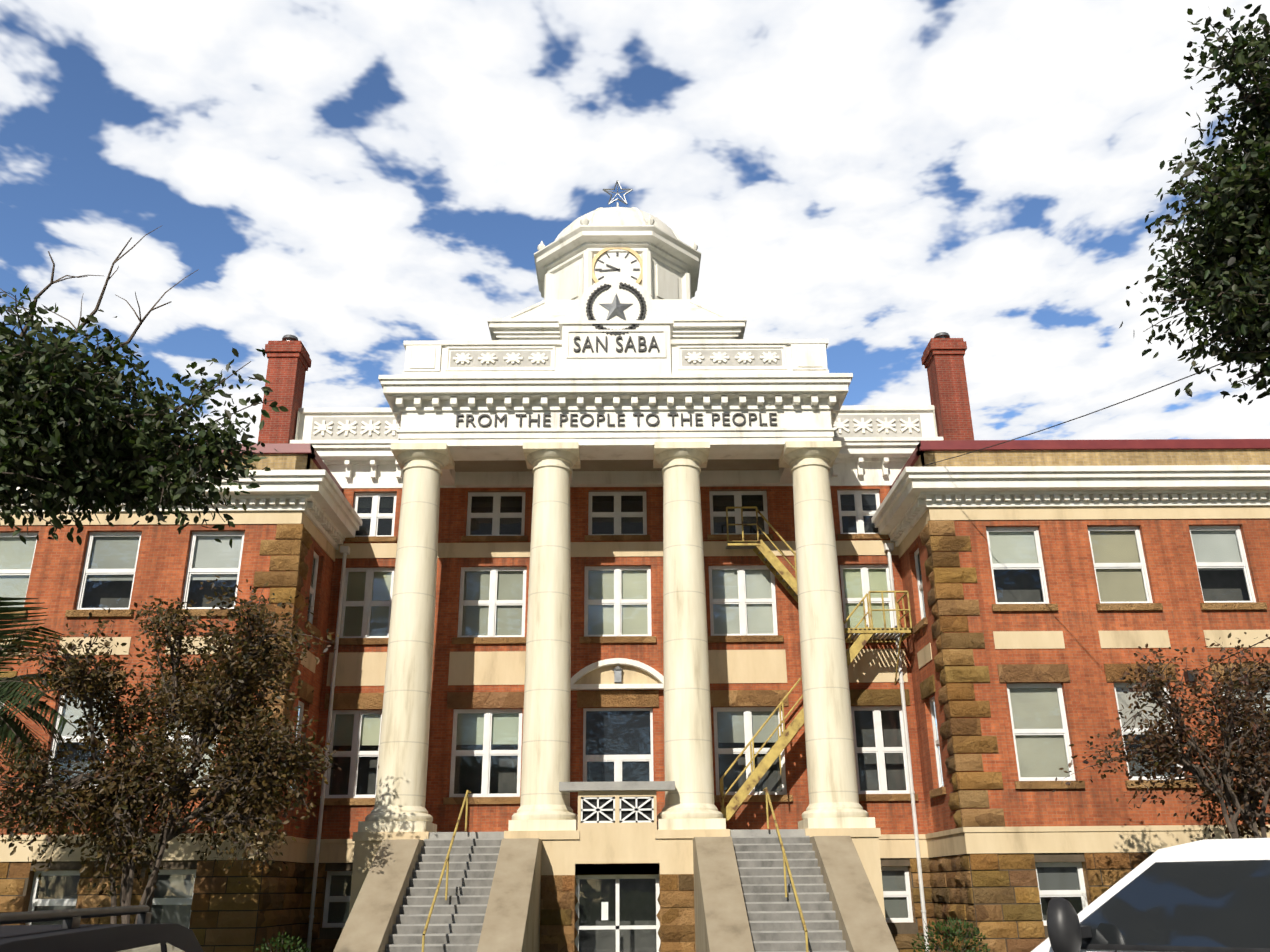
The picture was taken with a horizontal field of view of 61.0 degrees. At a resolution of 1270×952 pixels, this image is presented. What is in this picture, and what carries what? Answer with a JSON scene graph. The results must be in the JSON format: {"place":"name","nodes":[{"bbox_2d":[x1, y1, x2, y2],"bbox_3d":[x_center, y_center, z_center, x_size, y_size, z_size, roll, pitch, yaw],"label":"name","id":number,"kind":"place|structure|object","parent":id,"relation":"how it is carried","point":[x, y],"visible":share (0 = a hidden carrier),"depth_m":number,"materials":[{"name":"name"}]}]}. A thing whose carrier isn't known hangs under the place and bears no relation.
{"place":"outdoors","nodes":[
{"label":"outdoors","id":0,"kind":"place"},
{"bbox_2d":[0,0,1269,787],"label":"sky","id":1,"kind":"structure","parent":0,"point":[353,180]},
{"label":"street","id":2,"kind":"structure","parent":0,"visible":0},
{"bbox_2d":[0,905,203,951],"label":"suv","id":3,"kind":"object","parent":2,"relation":"on","point":[71,933],"visible":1,"depth_m":4.58,"materials":[{"name":"metal"}]},
{"bbox_2d":[1031,838,1269,951],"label":"pickup car","id":4,"kind":"object","parent":2,"relation":"on","point":[1208,895],"visible":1,"depth_m":6.00,"materials":[{"name":"white metal"}]},
{"label":"ground","id":5,"kind":"structure","parent":0,"visible":0},
{"bbox_2d":[0,597,87,804],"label":"palm","id":6,"kind":"object","parent":5,"relation":"on","point":[10,727],"visible":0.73,"depth_m":21.70,"materials":[{"name":"green plant"}]},
{"bbox_2d":[0,226,287,548],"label":"tree","id":7,"kind":"object","parent":5,"relation":"on","point":[63,434],"visible":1,"depth_m":10.47,"materials":[{"name":"green plant"}]},
{"bbox_2d":[0,575,340,923],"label":"tree","id":8,"kind":"object","parent":5,"relation":"on","point":[265,754],"visible":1,"depth_m":21.72,"materials":[{"name":"brown plant"}]},
{"bbox_2d":[256,931,309,951],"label":"shrub","id":9,"kind":"object","parent":5,"relation":"on","point":[282,941],"visible":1,"depth_m":23.54,"materials":[{"name":"green plant"}]},
{"bbox_2d":[0,180,1269,951],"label":"courthouse","id":10,"kind":"structure","parent":5,"relation":"on","point":[664,684],"depth_m":28.64,"materials":[{"name":"brick"}]},
{"bbox_2d":[456,413,776,426],"bbox_3d":[-0.503,-1.560,29.972,8.900,0.370,0.060,0,-21,-1],"label":"lettering","id":11,"kind":"object","parent":10,"relation":"attached to","point":[623,414],"visible":1,"depth_m":29.95},
{"bbox_2d":[574,336,659,351],"bbox_3d":[-0.524,-3.766,30.776,2.450,0.480,0.060,0,-21,-1],"label":"sign lettering","id":12,"kind":"object","parent":10,"relation":"attached to","point":[618,343],"visible":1,"depth_m":30.74},
{"bbox_2d":[923,343,1269,681],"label":"wires","id":13,"kind":"object","parent":10,"relation":"attached to","point":[1187,675],"visible":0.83,"depth_m":24.70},
{"bbox_2d":[911,916,990,951],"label":"shrub","id":14,"kind":"object","parent":5,"relation":"on","point":[939,924],"visible":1,"depth_m":23.63,"materials":[{"name":"green plant"}]},
{"bbox_2d":[1052,632,1269,838],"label":"tree","id":15,"kind":"object","parent":5,"relation":"on","point":[1221,784],"visible":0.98,"depth_m":21.59,"materials":[{"name":"brown plant"}]},
{"bbox_2d":[1119,4,1269,404],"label":"tree","id":16,"kind":"object","parent":5,"relation":"on","point":[1230,269],"visible":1,"depth_m":11.47,"materials":[{"name":"green plant"}]}
]}

